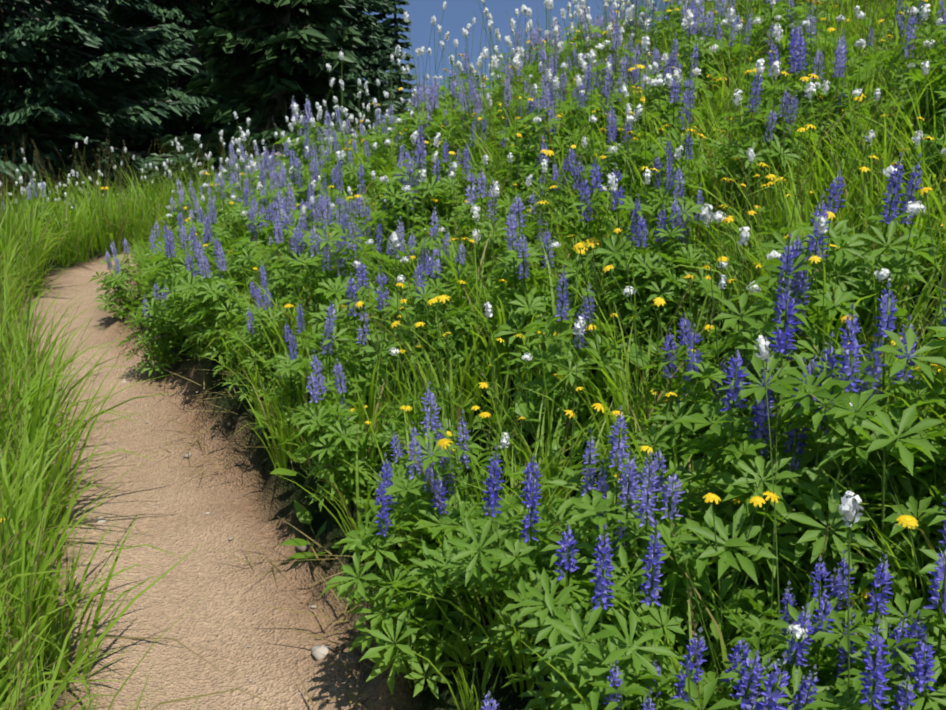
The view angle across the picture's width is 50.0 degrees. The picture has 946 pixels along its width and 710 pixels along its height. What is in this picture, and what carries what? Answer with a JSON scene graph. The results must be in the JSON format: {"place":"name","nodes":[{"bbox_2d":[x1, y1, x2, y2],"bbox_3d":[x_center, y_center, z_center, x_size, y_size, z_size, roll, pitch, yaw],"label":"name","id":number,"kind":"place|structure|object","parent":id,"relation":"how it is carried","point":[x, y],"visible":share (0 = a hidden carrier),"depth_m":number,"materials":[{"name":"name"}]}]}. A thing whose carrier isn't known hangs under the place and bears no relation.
{"place":"outdoors","nodes":[
{"label":"outdoors","id":0,"kind":"place"},
{"bbox_2d":[0,128,320,709],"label":"grass","id":1,"kind":"structure","parent":0,"point":[75,666],"depth_m":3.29,"materials":[{"name":"green plant"}]},
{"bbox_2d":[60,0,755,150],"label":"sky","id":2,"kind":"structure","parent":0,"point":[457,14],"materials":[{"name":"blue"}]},
{"bbox_2d":[1,49,945,709],"bbox_3d":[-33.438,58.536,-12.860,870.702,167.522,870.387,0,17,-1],"label":"hillside ground","id":3,"kind":"structure","parent":0,"point":[247,495],"depth_m":3.09,"materials":[{"name":"beige soil"}]},
{"bbox_2d":[15,44,53,152],"bbox_3d":[-8.922,-7.290,14.599,6.018,17.004,6.057,0,17,-1],"label":"conifer tree","id":4,"kind":"object","parent":3,"relation":"on","point":[49,151],"depth_m":16.14,"materials":[{"name":"green plant"}]},
{"bbox_2d":[16,60,63,130],"bbox_3d":[-10.652,-11.335,27.494,7.070,24.008,6.548,0,17,-1],"label":"conifer tree","id":5,"kind":"object","parent":3,"relation":"on","point":[39,119],"depth_m":28.50,"materials":[{"name":"green plant"}]},
{"bbox_2d":[0,0,208,212],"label":"conifer tree","id":6,"kind":"object","parent":3,"relation":"on","point":[55,33],"visible":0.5,"depth_m":12.85,"materials":[{"name":"green plant"}]},
{"bbox_2d":[34,0,215,181],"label":"conifer tree","id":7,"kind":"object","parent":3,"relation":"on","point":[75,137],"depth_m":21.04,"materials":[{"name":"green plant"}]},
{"bbox_2d":[44,292,251,703],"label":"pebbles","id":8,"kind":"object","parent":3,"relation":"on","point":[231,538],"visible":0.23,"depth_m":3.23,"materials":[{"name":"beige stone"}]},
{"bbox_2d":[16,247,291,580],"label":"dry litter","id":9,"kind":"object","parent":3,"relation":"on","point":[208,449],"visible":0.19,"depth_m":3.97,"materials":[{"name":"brown plant"}]},
{"bbox_2d":[44,272,300,694],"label":"pebbles","id":10,"kind":"object","parent":3,"relation":"on","point":[151,555],"visible":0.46,"depth_m":3.17,"materials":[{"name":"beige stone"}]},
{"bbox_2d":[44,349,316,684],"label":"pebbles","id":11,"kind":"object","parent":3,"relation":"on","point":[313,606],"visible":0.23,"depth_m":2.79,"materials":[{"name":"beige stone"}]},
{"bbox_2d":[50,350,331,660],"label":"pebbles","id":12,"kind":"object","parent":3,"relation":"on","point":[323,649],"visible":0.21,"depth_m":2.60,"materials":[{"name":"white stone"}]},
{"bbox_2d":[60,0,324,187],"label":"conifer tree","id":13,"kind":"object","parent":3,"relation":"on","point":[189,17],"visible":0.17,"depth_m":15.71,"materials":[{"name":"green plant"}]},
{"bbox_2d":[20,299,386,709],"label":"dry litter","id":14,"kind":"object","parent":3,"relation":"on","point":[309,697],"visible":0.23,"depth_m":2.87,"materials":[{"name":"brown plant"}]},
{"bbox_2d":[146,0,366,193],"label":"conifer tree","id":15,"kind":"object","parent":3,"relation":"on","point":[287,54],"visible":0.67,"depth_m":10.49,"materials":[{"name":"green plant"}]},
{"bbox_2d":[254,10,390,142],"bbox_3d":[-4.274,-10.044,24.195,5.560,21.009,5.695,0,17,-1],"label":"conifer tree","id":16,"kind":"object","parent":3,"relation":"on","point":[362,28],"depth_m":24.90,"materials":[{"name":"green plant"}]},
{"bbox_2d":[293,0,407,140],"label":"conifer tree","id":17,"kind":"object","parent":3,"relation":"on","point":[372,58],"visible":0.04,"depth_m":18.60,"materials":[{"name":"green plant"}]},
{"bbox_2d":[350,0,405,142],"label":"conifer tree","id":18,"kind":"object","parent":3,"relation":"on","point":[377,32],"depth_m":39.63,"materials":[{"name":"green plant"}]},
{"bbox_2d":[379,0,418,122],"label":"conifer tree","id":19,"kind":"object","parent":3,"relation":"on","point":[395,29],"visible":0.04,"depth_m":34.12,"materials":[{"name":"green plant"}]},
{"bbox_2d":[126,25,733,641],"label":"lupine plants","id":20,"kind":"object","parent":3,"relation":"on","point":[380,439],"visible":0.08,"depth_m":2.93,"materials":[{"name":"green plant"}]},
{"bbox_2d":[0,0,926,706],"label":"white wildflowers","id":21,"kind":"object","parent":3,"relation":"on","point":[848,506],"visible":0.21,"depth_m":3.10,"materials":[{"name":"white plant"}]},
{"bbox_2d":[0,0,938,355],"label":"white wildflowers","id":22,"kind":"object","parent":3,"relation":"on","point":[578,84],"visible":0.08,"depth_m":4.57,"materials":[{"name":"white plant"}]},
{"bbox_2d":[1,0,939,709],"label":"lupine plants","id":23,"kind":"object","parent":3,"relation":"on","point":[605,496],"visible":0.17,"depth_m":2.06,"materials":[{"name":"green plant"}]},
{"bbox_2d":[0,0,945,689],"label":"yellow wildflowers","id":24,"kind":"object","parent":3,"relation":"on","point":[644,448],"visible":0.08,"depth_m":2.63,"materials":[{"name":"yellow plant"}]},
{"bbox_2d":[1,0,945,666],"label":"lupine plants","id":25,"kind":"object","parent":3,"relation":"on","point":[327,418],"visible":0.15,"depth_m":2.97,"materials":[{"name":"green plant"}]},
{"bbox_2d":[2,0,945,694],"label":"white wildflowers","id":26,"kind":"object","parent":3,"relation":"on","point":[764,342],"visible":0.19,"depth_m":3.70,"materials":[{"name":"white plant"}]},
{"bbox_2d":[14,0,937,609],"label":"white wildflowers","id":27,"kind":"object","parent":3,"relation":"on","point":[744,236],"visible":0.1,"depth_m":3.52,"materials":[{"name":"white plant"}]},
{"bbox_2d":[9,0,945,517],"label":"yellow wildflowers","id":28,"kind":"object","parent":3,"relation":"on","point":[913,208],"visible":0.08,"depth_m":3.17,"materials":[{"name":"white plant"}]},
{"bbox_2d":[33,0,945,709],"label":"white wildflowers","id":29,"kind":"object","parent":3,"relation":"on","point":[793,628],"visible":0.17,"depth_m":3.66,"materials":[{"name":"white plant"}]},
{"bbox_2d":[55,0,943,554],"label":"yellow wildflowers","id":30,"kind":"object","parent":3,"relation":"on","point":[639,354],"visible":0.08,"depth_m":2.63,"materials":[{"name":"white plant"}]},
{"bbox_2d":[64,0,945,709],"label":"lupine plants","id":31,"kind":"object","parent":3,"relation":"on","point":[550,622],"visible":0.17,"depth_m":2.07,"materials":[{"name":"green plant"}]},
{"bbox_2d":[68,3,945,391],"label":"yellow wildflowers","id":32,"kind":"object","parent":3,"relation":"on","point":[882,275],"visible":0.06,"depth_m":3.45,"materials":[{"name":"white plant"}]},
{"bbox_2d":[75,2,944,705],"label":"yellow wildflowers","id":33,"kind":"object","parent":3,"relation":"on","point":[569,414],"visible":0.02,"depth_m":2.74,"materials":[{"name":"yellow plant"}]},
{"bbox_2d":[88,0,945,709],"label":"lupine plants","id":34,"kind":"object","parent":3,"relation":"on","point":[522,252],"visible":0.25,"depth_m":3.17,"materials":[{"name":"green plant"}]},
{"bbox_2d":[96,0,945,708],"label":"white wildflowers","id":35,"kind":"object","parent":3,"relation":"on","point":[756,500],"visible":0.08,"depth_m":2.79,"materials":[{"name":"yellow plant"}]},
{"bbox_2d":[105,109,936,526],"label":"broadleaf plants","id":36,"kind":"object","parent":3,"relation":"on","point":[517,455],"visible":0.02,"depth_m":2.83,"materials":[{"name":"green plant"}]},
{"bbox_2d":[103,0,945,709],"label":"grass","id":37,"kind":"structure","parent":3,"relation":"on","point":[622,388],"depth_m":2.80,"materials":[{"name":"green plant"}]},
{"bbox_2d":[133,206,938,657],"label":"broadleaf plants","id":38,"kind":"object","parent":3,"relation":"on","point":[137,304],"visible":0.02,"depth_m":2.89,"materials":[{"name":"green plant"}]},
{"bbox_2d":[130,0,945,709],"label":"lupine plants","id":39,"kind":"object","parent":3,"relation":"on","point":[390,626],"visible":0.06,"depth_m":2.24,"materials":[{"name":"green plant"}]},
{"bbox_2d":[137,2,938,558],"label":"broadleaf plants","id":40,"kind":"object","parent":3,"relation":"on","point":[303,514],"depth_m":3.06,"materials":[{"name":"green plant"}]},
{"bbox_2d":[136,0,945,709],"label":"lupine plants","id":41,"kind":"object","parent":3,"relation":"on","point":[930,518],"visible":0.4,"depth_m":1.93,"materials":[{"name":"green plant"}]},
{"bbox_2d":[156,0,944,709],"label":"lupine plants","id":42,"kind":"object","parent":3,"relation":"on","point":[682,510],"visible":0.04,"depth_m":2.23,"materials":[{"name":"green plant"}]},
{"bbox_2d":[172,0,943,492],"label":"lupine plants","id":43,"kind":"object","parent":3,"relation":"on","point":[422,298],"visible":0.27,"depth_m":3.28,"materials":[{"name":"green plant"}]},
{"bbox_2d":[184,0,945,519],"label":"yellow wildflowers","id":44,"kind":"object","parent":3,"relation":"on","point":[814,260],"visible":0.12,"depth_m":2.81,"materials":[{"name":"yellow plant"}]},
{"bbox_2d":[195,10,945,676],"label":"yellow wildflowers","id":45,"kind":"object","parent":3,"relation":"on","point":[909,520],"visible":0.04,"depth_m":2.62,"materials":[{"name":"yellow plant"}]},
{"bbox_2d":[270,210,932,696],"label":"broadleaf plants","id":46,"kind":"object","parent":3,"relation":"on","point":[290,472],"depth_m":3.23,"materials":[{"name":"green plant"}]},
{"bbox_2d":[328,0,881,695],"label":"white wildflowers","id":47,"kind":"object","parent":3,"relation":"on","point":[864,594],"visible":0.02,"depth_m":2.92,"materials":[{"name":"yellow plant"}]},
{"bbox_2d":[480,2,866,92],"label":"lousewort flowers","id":48,"kind":"object","parent":3,"relation":"on","point":[860,6],"visible":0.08,"depth_m":5.79,"materials":[{"name":"white plant"}]}
]}

